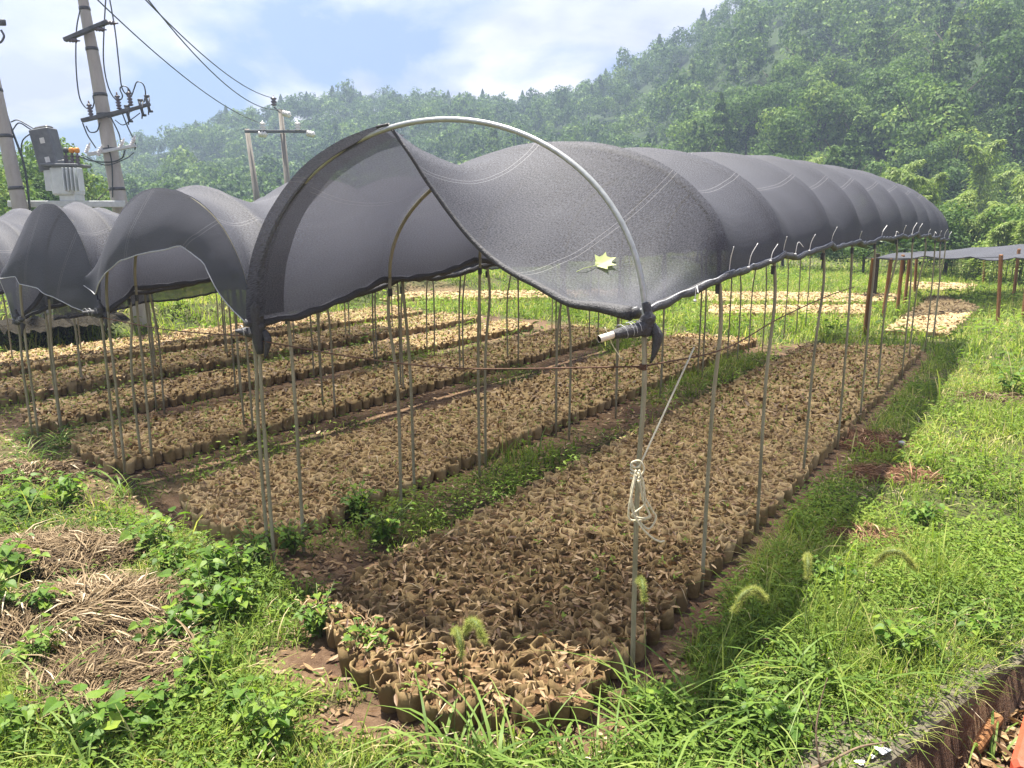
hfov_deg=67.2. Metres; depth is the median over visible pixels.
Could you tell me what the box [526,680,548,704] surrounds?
seedling bag
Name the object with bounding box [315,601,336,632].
seedling bag
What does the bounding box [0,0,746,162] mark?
sky
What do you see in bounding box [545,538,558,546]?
seedling bag
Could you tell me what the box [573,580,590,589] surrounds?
seedling bag
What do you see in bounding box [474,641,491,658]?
seedling bag
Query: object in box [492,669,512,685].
seedling bag
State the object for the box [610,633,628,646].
seedling bag
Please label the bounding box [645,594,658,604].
seedling bag
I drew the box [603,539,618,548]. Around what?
seedling bag
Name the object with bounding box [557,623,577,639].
seedling bag
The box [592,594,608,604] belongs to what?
seedling bag
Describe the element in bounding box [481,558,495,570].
seedling bag
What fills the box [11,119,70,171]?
meter box
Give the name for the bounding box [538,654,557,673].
seedling bag
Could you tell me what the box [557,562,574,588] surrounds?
seedling bag
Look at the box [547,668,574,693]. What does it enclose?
seedling bag
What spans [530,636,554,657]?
seedling bag
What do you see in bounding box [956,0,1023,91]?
hillside tree
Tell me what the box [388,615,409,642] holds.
seedling bag
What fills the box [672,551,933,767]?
foxtail grass
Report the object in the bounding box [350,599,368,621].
seedling bag
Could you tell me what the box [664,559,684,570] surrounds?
seedling bag
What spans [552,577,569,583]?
seedling bag
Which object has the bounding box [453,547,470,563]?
seedling bag
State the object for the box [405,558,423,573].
seedling bag
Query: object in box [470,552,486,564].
seedling bag
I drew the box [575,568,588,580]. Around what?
seedling bag
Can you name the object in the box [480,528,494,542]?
seedling bag
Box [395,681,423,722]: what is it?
seedling bag
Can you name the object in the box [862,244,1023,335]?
flat shade canopy
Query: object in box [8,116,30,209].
cable
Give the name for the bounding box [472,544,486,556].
seedling bag
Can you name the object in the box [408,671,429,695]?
seedling bag
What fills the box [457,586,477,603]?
seedling bag
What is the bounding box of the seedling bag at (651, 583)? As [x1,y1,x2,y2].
[640,573,658,587]
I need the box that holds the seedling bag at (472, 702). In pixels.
[464,684,486,725]
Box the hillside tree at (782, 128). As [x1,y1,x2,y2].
[748,106,819,160]
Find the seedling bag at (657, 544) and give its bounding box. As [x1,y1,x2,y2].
[649,539,665,549]
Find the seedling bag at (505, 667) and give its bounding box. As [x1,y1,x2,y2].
[492,651,515,673]
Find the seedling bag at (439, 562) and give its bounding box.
[426,555,444,568]
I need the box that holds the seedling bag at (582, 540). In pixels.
[571,535,586,548]
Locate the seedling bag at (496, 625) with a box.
[483,618,498,640]
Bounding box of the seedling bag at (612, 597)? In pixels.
[608,591,621,605]
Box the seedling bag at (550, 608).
[538,603,555,615]
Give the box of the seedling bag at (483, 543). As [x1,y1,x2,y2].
[479,542,494,550]
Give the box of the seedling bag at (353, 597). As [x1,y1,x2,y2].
[335,594,360,606]
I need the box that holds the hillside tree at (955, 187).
[929,164,977,215]
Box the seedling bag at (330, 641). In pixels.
[325,613,344,648]
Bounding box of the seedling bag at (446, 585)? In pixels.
[440,582,460,592]
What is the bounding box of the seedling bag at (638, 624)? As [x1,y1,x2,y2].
[625,623,646,635]
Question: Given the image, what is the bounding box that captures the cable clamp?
[0,19,5,43]
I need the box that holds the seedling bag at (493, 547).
[487,545,502,555]
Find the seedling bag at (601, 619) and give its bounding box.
[592,612,612,630]
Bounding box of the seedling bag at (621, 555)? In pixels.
[618,550,632,562]
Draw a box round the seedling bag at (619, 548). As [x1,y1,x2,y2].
[616,542,632,554]
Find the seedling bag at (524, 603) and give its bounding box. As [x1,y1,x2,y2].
[519,592,539,617]
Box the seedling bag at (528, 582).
[522,579,537,592]
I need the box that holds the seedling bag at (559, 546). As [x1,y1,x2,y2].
[556,540,571,550]
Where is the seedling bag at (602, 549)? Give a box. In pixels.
[599,544,616,557]
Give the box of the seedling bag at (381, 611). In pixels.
[379,606,399,615]
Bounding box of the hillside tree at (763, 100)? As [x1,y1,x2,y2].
[744,86,783,126]
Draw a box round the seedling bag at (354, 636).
[350,628,367,641]
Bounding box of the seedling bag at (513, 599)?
[502,591,519,617]
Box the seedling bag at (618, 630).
[607,624,623,635]
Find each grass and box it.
[0,251,1023,767]
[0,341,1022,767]
[0,432,101,470]
[0,633,124,763]
[0,692,191,767]
[7,418,107,454]
[68,465,169,502]
[327,616,549,767]
[364,625,566,767]
[387,675,623,767]
[481,679,609,767]
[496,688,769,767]
[510,678,700,767]
[553,584,858,767]
[559,575,758,767]
[624,719,846,767]
[655,658,883,767]
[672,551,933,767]
[732,545,994,760]
[749,518,862,583]
[870,559,1020,645]
[967,709,1018,767]
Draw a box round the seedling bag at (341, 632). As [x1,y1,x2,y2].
[333,619,353,649]
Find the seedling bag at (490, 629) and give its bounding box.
[471,624,493,645]
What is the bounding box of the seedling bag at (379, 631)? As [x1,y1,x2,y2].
[368,628,389,640]
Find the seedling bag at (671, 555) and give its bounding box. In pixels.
[663,547,681,560]
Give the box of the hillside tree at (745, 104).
[725,84,791,154]
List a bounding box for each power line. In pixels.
[97,0,260,122]
[145,0,272,97]
[148,0,280,109]
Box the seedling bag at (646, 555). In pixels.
[631,550,650,562]
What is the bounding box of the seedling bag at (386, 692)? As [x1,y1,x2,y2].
[375,672,400,713]
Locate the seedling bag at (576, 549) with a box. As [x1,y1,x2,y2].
[571,541,590,553]
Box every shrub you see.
[807,248,855,270]
[843,245,878,273]
[872,239,942,270]
[899,200,989,274]
[950,226,991,277]
[971,220,1020,284]
[972,203,1023,282]
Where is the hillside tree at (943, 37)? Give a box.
[939,36,950,66]
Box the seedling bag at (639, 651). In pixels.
[624,625,645,662]
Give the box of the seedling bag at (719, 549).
[706,541,724,556]
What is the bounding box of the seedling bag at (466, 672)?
[448,668,470,681]
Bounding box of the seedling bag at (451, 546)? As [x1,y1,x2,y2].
[448,540,466,547]
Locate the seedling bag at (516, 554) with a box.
[511,549,529,564]
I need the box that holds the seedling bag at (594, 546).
[586,541,601,550]
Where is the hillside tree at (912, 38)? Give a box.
[876,20,929,67]
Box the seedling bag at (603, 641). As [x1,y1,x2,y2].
[590,629,615,651]
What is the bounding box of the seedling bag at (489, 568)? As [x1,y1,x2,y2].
[479,565,494,573]
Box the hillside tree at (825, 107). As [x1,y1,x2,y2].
[794,87,857,157]
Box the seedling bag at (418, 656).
[413,647,440,668]
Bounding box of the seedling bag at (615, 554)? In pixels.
[601,551,618,562]
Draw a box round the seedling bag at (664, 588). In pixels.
[650,580,672,592]
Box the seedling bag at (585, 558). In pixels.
[572,552,587,564]
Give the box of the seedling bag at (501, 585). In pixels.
[486,582,507,595]
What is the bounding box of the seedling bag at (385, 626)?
[374,610,394,628]
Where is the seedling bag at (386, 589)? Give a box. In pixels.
[373,584,393,595]
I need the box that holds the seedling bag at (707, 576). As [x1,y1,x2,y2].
[692,558,710,585]
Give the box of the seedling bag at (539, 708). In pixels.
[522,694,549,736]
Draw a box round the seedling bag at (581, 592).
[572,582,588,596]
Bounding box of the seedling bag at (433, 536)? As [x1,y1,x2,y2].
[430,532,447,546]
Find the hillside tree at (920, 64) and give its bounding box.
[891,49,947,89]
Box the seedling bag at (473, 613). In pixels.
[462,610,483,624]
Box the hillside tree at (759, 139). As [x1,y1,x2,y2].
[747,125,779,154]
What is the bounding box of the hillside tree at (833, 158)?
[806,146,866,257]
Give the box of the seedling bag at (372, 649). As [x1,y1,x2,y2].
[358,639,382,654]
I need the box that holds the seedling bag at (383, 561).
[378,555,393,572]
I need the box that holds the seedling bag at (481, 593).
[469,587,490,606]
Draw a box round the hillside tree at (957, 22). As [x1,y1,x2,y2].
[918,8,991,104]
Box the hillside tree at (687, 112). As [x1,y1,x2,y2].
[669,106,692,150]
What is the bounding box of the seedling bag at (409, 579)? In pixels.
[403,574,420,583]
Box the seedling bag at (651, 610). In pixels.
[640,604,660,623]
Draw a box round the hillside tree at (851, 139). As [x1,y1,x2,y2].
[823,126,869,171]
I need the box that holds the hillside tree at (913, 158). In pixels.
[890,147,935,193]
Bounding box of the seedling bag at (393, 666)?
[383,661,408,681]
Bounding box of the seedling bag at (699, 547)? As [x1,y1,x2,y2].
[685,543,701,553]
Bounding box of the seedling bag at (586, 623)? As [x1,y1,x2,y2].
[568,620,591,634]
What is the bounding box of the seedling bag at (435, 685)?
[429,679,446,695]
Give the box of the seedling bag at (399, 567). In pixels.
[390,563,407,574]
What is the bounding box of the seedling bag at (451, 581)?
[441,571,460,585]
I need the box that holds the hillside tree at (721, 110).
[700,91,740,153]
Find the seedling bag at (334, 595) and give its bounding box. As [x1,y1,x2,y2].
[321,593,337,602]
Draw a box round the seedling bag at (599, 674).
[582,663,607,701]
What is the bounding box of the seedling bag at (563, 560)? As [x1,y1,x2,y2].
[557,557,574,576]
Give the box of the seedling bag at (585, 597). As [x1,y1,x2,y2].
[575,594,592,608]
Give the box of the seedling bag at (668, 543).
[663,537,676,549]
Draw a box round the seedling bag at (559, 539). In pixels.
[545,530,564,542]
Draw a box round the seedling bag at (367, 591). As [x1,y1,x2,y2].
[357,586,377,613]
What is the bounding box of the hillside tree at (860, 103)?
[827,93,875,145]
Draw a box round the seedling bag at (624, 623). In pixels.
[614,608,630,632]
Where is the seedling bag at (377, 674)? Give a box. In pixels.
[369,649,397,690]
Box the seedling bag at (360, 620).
[343,614,363,626]
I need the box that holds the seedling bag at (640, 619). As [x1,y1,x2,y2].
[622,608,644,623]
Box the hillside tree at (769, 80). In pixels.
[758,59,788,103]
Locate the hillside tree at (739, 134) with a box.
[716,103,772,154]
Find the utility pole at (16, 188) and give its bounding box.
[0,80,52,316]
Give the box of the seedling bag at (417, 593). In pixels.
[401,583,423,605]
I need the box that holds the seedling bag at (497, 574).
[492,570,507,585]
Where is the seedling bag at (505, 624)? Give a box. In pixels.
[498,611,513,632]
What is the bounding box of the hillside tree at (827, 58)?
[813,49,833,79]
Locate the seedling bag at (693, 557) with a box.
[691,553,712,575]
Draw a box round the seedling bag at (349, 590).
[340,587,356,598]
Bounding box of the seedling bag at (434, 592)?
[429,588,446,596]
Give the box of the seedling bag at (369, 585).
[367,579,381,591]
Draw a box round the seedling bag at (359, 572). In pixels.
[351,566,368,584]
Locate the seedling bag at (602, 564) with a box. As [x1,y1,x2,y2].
[584,561,605,572]
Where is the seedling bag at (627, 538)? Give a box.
[616,532,630,545]
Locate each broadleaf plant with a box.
[0,459,56,515]
[0,533,50,579]
[0,554,39,600]
[0,579,73,611]
[0,613,80,667]
[0,685,42,747]
[38,466,87,504]
[38,671,169,744]
[115,655,210,722]
[118,506,189,551]
[127,600,210,644]
[140,531,199,571]
[157,557,229,625]
[170,626,229,687]
[175,538,231,589]
[189,668,273,722]
[192,563,249,620]
[194,538,269,580]
[227,578,262,615]
[231,687,305,752]
[233,518,281,562]
[268,518,318,554]
[286,580,341,637]
[331,474,381,521]
[335,616,393,651]
[358,499,416,544]
[629,674,694,720]
[719,671,777,723]
[749,692,830,751]
[796,549,857,587]
[871,613,942,661]
[899,497,952,528]
[949,602,1023,645]
[986,356,1023,394]
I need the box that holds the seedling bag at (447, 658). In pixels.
[440,652,450,666]
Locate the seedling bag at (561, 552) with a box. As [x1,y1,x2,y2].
[557,548,575,560]
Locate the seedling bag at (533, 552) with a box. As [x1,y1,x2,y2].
[530,548,539,555]
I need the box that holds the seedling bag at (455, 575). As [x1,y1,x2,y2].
[446,564,464,579]
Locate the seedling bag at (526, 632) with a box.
[512,625,534,643]
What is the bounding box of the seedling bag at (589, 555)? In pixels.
[584,547,600,563]
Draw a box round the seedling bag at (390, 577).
[388,571,403,588]
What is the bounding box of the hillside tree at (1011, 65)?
[965,29,1023,106]
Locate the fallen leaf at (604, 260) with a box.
[576,252,615,271]
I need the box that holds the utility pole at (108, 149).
[63,0,152,325]
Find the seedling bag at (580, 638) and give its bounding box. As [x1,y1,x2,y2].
[571,627,590,653]
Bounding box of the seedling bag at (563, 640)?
[553,637,576,653]
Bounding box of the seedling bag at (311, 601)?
[300,598,318,620]
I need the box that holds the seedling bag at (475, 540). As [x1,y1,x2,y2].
[468,532,481,545]
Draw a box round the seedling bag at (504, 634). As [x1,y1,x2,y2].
[496,630,517,642]
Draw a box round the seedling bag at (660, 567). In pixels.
[651,559,672,574]
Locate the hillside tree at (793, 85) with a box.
[759,76,814,113]
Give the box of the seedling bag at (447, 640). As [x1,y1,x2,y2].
[437,634,455,655]
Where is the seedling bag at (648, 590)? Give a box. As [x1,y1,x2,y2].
[640,587,658,597]
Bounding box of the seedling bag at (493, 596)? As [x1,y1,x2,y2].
[488,588,506,603]
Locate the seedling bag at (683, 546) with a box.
[675,541,687,550]
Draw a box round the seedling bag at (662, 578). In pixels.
[654,572,673,585]
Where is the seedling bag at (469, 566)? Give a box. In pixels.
[452,557,474,569]
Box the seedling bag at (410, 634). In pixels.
[404,622,424,641]
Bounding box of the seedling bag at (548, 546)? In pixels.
[543,542,557,555]
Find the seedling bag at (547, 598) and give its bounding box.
[539,593,553,606]
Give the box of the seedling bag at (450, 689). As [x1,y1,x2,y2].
[439,679,464,704]
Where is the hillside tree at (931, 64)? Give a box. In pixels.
[897,42,947,138]
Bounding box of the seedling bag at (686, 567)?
[684,563,705,570]
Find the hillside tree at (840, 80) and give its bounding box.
[834,73,852,139]
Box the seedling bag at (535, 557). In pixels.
[523,554,542,566]
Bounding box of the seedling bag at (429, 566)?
[421,562,436,581]
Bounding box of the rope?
[628,347,694,542]
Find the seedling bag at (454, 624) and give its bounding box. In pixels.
[443,620,463,637]
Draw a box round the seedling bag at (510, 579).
[507,575,521,586]
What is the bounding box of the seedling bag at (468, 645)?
[450,641,471,660]
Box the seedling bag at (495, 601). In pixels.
[483,598,499,608]
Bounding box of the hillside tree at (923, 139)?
[880,104,995,195]
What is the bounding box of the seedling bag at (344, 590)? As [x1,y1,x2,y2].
[329,584,347,599]
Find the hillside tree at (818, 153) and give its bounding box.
[803,145,853,164]
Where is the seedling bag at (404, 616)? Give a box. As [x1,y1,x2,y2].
[396,612,411,622]
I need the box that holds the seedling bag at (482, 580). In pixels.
[470,570,491,587]
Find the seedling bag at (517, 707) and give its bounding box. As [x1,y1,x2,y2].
[511,690,534,725]
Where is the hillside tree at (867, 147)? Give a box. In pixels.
[850,132,878,170]
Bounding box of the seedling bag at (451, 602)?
[438,591,459,611]
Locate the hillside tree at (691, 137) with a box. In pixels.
[682,120,709,152]
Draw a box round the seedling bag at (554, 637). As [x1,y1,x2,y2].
[540,629,556,646]
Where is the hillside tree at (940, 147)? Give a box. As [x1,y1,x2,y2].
[918,130,981,190]
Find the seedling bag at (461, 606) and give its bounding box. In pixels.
[454,596,473,613]
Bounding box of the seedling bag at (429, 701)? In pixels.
[422,688,441,728]
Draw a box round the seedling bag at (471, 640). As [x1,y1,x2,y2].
[455,627,480,654]
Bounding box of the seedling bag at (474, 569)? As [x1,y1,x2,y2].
[465,562,479,573]
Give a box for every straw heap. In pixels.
[0,454,88,483]
[0,509,220,726]
[814,518,912,549]
[838,424,945,486]
[951,386,1023,403]
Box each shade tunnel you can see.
[0,197,621,471]
[0,207,392,376]
[0,210,427,437]
[82,183,755,562]
[235,116,950,680]
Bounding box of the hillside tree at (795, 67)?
[771,55,817,102]
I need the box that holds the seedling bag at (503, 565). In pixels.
[494,553,509,570]
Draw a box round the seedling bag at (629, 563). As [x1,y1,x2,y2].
[617,557,632,577]
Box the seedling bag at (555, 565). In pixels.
[542,563,556,573]
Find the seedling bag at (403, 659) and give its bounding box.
[393,650,412,666]
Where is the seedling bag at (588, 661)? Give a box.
[569,656,596,676]
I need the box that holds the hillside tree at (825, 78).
[818,74,828,96]
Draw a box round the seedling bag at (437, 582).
[434,578,451,589]
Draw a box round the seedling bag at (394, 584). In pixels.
[381,580,397,589]
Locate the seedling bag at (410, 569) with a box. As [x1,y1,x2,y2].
[400,564,418,578]
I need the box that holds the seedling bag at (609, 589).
[605,581,625,603]
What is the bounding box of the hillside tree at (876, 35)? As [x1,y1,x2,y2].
[847,13,903,88]
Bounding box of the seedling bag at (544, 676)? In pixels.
[530,665,554,688]
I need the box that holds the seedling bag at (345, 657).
[338,639,360,675]
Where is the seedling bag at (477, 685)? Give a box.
[460,676,487,695]
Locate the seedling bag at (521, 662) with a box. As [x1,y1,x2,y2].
[510,652,542,680]
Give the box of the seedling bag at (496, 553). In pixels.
[483,550,499,561]
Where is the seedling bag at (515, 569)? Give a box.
[508,567,522,578]
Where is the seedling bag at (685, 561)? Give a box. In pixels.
[680,554,694,564]
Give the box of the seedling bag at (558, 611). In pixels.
[554,607,570,622]
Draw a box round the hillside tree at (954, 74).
[941,62,987,130]
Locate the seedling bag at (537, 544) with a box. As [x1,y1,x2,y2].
[531,539,547,552]
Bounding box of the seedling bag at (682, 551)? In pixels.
[677,546,692,561]
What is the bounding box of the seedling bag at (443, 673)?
[425,659,449,683]
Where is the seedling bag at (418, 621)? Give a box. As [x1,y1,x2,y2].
[412,616,424,626]
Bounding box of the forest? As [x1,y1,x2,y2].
[0,0,1023,201]
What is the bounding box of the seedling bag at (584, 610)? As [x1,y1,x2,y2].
[576,601,596,617]
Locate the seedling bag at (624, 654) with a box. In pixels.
[606,642,628,678]
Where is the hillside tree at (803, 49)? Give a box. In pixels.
[786,34,816,91]
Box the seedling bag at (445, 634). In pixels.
[440,631,456,646]
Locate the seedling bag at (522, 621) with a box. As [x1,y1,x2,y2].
[514,614,535,629]
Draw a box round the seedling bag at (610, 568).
[601,565,616,579]
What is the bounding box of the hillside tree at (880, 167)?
[859,159,901,176]
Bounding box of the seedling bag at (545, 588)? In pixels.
[536,581,556,605]
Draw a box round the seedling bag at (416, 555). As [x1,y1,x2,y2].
[413,550,427,564]
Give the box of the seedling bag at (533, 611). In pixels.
[525,607,538,622]
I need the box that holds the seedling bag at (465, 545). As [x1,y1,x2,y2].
[460,542,472,555]
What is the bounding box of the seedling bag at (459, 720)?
[436,693,465,734]
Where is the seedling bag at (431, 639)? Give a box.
[415,630,437,651]
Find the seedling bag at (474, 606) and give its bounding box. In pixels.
[462,603,481,616]
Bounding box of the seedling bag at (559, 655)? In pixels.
[555,643,575,662]
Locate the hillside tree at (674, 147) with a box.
[665,143,687,150]
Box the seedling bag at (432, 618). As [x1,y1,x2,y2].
[425,609,446,630]
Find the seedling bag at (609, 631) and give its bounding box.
[589,624,611,638]
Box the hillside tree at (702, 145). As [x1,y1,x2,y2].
[690,123,716,152]
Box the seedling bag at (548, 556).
[539,547,557,564]
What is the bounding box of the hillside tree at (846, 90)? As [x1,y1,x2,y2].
[815,86,872,136]
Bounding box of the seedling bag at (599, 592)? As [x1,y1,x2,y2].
[589,585,605,598]
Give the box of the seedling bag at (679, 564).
[670,563,684,576]
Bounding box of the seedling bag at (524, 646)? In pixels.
[511,641,530,658]
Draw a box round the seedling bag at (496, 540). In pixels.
[494,536,503,546]
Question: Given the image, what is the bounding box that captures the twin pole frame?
[244,95,314,200]
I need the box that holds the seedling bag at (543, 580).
[539,575,559,587]
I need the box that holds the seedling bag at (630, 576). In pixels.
[624,571,640,588]
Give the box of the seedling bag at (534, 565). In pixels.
[529,562,545,573]
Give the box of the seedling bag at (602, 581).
[591,574,609,591]
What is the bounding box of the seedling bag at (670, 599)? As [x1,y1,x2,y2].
[656,589,676,610]
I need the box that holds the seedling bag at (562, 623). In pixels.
[555,618,575,636]
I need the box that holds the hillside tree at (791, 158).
[773,153,804,160]
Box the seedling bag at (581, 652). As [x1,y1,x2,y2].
[567,644,588,659]
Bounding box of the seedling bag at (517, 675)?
[503,669,528,710]
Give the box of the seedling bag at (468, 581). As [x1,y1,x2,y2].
[460,575,477,589]
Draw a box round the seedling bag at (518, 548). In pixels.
[515,544,523,551]
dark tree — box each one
[0,149,59,200]
[0,167,50,214]
[0,197,62,215]
[16,137,90,200]
[38,154,112,211]
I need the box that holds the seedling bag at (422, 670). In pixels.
[408,660,426,674]
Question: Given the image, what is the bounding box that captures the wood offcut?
[971,712,1003,753]
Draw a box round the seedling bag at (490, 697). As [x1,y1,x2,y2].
[485,681,505,704]
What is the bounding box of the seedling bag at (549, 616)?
[539,614,556,625]
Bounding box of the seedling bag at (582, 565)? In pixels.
[575,562,589,571]
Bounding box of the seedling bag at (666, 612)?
[654,602,673,629]
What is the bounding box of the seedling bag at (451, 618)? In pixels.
[447,610,462,621]
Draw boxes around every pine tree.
[221,105,230,130]
[277,94,287,121]
[445,90,451,103]
[693,8,708,39]
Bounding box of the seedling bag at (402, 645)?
[398,639,420,659]
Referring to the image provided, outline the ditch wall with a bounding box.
[775,621,1023,767]
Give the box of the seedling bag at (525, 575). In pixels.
[519,564,538,589]
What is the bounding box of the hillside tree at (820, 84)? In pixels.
[783,79,845,151]
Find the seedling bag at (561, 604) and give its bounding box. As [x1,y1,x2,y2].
[555,593,579,616]
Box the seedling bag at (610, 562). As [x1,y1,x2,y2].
[606,559,624,573]
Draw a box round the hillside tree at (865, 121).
[841,105,890,148]
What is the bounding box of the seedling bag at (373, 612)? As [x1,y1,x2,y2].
[366,609,385,622]
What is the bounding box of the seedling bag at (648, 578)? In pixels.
[641,564,655,581]
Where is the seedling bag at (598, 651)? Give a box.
[589,645,613,682]
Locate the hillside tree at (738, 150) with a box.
[707,120,740,153]
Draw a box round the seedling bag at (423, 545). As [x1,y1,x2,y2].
[416,542,433,556]
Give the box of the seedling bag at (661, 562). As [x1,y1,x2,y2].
[648,557,663,563]
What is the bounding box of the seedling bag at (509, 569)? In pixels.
[497,560,514,576]
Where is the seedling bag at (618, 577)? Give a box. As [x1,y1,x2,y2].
[609,573,624,583]
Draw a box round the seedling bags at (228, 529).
[0,281,979,562]
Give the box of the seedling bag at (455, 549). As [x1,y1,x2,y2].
[449,545,462,558]
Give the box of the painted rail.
[1010,718,1023,767]
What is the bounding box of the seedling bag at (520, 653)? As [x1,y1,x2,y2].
[518,650,537,660]
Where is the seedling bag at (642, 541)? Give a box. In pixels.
[632,538,649,552]
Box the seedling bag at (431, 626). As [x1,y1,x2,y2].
[424,623,441,640]
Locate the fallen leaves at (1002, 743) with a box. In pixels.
[0,281,1023,767]
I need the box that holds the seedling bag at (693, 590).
[682,568,701,597]
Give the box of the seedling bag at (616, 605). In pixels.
[605,603,628,614]
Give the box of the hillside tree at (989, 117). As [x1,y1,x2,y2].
[970,103,1021,145]
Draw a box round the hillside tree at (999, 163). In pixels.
[967,152,1014,193]
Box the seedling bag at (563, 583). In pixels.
[556,581,571,599]
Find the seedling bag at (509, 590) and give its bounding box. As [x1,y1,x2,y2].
[505,583,519,597]
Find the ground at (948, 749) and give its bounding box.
[0,255,1023,767]
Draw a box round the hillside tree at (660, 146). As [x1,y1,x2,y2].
[639,142,673,149]
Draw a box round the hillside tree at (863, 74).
[852,67,907,98]
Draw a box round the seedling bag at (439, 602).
[430,597,448,620]
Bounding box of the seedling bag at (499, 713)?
[481,700,505,731]
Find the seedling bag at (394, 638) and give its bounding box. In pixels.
[378,627,401,649]
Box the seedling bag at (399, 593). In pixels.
[395,583,412,595]
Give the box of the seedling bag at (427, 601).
[424,596,439,607]
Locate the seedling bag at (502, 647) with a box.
[491,638,516,662]
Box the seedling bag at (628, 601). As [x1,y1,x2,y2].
[622,591,643,608]
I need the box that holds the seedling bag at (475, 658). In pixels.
[471,652,491,667]
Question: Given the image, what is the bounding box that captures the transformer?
[40,147,90,200]
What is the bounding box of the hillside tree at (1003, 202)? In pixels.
[969,195,1021,234]
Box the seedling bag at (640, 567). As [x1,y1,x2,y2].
[637,561,654,571]
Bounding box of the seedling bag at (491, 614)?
[480,607,505,625]
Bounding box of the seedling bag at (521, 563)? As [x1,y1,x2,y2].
[509,560,525,569]
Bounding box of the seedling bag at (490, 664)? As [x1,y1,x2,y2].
[471,661,494,681]
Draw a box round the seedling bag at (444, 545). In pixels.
[430,543,450,558]
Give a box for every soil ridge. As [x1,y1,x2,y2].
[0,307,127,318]
[0,312,129,334]
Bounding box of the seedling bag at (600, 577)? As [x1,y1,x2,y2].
[587,566,605,580]
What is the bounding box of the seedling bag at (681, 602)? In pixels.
[667,581,687,613]
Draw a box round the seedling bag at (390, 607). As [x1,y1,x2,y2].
[380,593,404,611]
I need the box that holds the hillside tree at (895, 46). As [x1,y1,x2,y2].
[880,34,903,69]
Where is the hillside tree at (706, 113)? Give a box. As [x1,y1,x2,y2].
[695,108,713,126]
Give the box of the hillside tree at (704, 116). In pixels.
[665,110,717,147]
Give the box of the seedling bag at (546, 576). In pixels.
[538,565,557,580]
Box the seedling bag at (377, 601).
[369,594,389,611]
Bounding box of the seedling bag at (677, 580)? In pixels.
[667,574,686,588]
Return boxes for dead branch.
[801,677,889,767]
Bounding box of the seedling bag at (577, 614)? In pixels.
[573,610,592,625]
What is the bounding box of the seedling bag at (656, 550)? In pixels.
[650,547,667,558]
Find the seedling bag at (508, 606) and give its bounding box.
[497,599,516,616]
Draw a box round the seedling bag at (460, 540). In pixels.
[453,533,467,542]
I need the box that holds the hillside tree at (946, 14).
[914,0,968,64]
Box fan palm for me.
[847,238,918,293]
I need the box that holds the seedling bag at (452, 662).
[449,654,471,674]
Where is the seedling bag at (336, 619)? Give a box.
[327,606,349,621]
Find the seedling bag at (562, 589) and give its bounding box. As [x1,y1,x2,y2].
[559,586,575,597]
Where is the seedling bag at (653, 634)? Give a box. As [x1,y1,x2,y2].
[641,617,660,645]
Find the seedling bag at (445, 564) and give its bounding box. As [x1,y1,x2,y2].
[438,562,452,571]
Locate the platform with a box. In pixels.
[7,201,124,206]
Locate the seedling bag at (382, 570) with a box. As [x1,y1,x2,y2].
[369,565,388,583]
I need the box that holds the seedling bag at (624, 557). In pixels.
[622,555,640,564]
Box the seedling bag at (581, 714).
[569,686,593,721]
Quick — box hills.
[130,0,1023,255]
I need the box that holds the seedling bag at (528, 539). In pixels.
[521,534,537,551]
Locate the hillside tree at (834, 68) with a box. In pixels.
[797,51,861,98]
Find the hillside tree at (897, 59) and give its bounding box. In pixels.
[886,53,917,82]
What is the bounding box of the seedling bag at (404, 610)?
[397,601,418,617]
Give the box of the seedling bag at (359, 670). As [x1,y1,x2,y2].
[349,652,373,686]
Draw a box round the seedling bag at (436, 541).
[430,540,445,549]
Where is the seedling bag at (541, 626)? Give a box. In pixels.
[533,618,554,639]
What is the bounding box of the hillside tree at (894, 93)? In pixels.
[859,72,936,161]
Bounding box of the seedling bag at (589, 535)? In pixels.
[584,529,601,545]
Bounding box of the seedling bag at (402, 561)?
[397,555,415,564]
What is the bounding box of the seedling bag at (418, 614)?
[409,601,432,627]
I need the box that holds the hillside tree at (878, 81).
[851,58,934,152]
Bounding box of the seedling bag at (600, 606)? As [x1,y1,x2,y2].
[590,602,609,617]
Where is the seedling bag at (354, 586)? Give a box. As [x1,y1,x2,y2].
[349,580,366,590]
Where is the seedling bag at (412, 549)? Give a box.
[399,547,416,559]
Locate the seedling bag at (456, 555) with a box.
[441,552,458,565]
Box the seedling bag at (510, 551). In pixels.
[498,547,512,560]
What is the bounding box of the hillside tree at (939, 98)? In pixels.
[869,73,983,156]
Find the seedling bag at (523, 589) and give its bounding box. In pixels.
[515,584,535,601]
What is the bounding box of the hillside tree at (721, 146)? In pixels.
[714,139,728,152]
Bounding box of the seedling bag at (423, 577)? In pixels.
[414,574,433,583]
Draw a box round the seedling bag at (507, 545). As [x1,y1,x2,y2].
[501,538,516,549]
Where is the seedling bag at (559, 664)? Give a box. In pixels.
[555,659,573,671]
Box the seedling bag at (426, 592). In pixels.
[420,578,433,601]
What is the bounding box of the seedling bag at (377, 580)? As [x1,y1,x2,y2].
[360,570,383,587]
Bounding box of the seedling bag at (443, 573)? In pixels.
[434,570,450,581]
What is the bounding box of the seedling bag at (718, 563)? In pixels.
[707,551,722,573]
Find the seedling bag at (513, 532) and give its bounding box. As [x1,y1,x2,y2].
[504,528,521,543]
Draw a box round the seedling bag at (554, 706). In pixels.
[548,685,570,726]
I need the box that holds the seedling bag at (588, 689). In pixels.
[571,664,593,693]
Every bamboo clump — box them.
[809,157,822,163]
[880,159,925,261]
[887,167,938,263]
[893,195,931,267]
[915,172,960,269]
[932,243,962,274]
[948,189,979,272]
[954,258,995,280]
[957,204,1001,276]
[963,139,1017,215]
[987,174,1023,279]
[1005,219,1023,285]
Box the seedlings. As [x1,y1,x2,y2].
[0,306,917,694]
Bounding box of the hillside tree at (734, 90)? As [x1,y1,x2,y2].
[724,85,755,120]

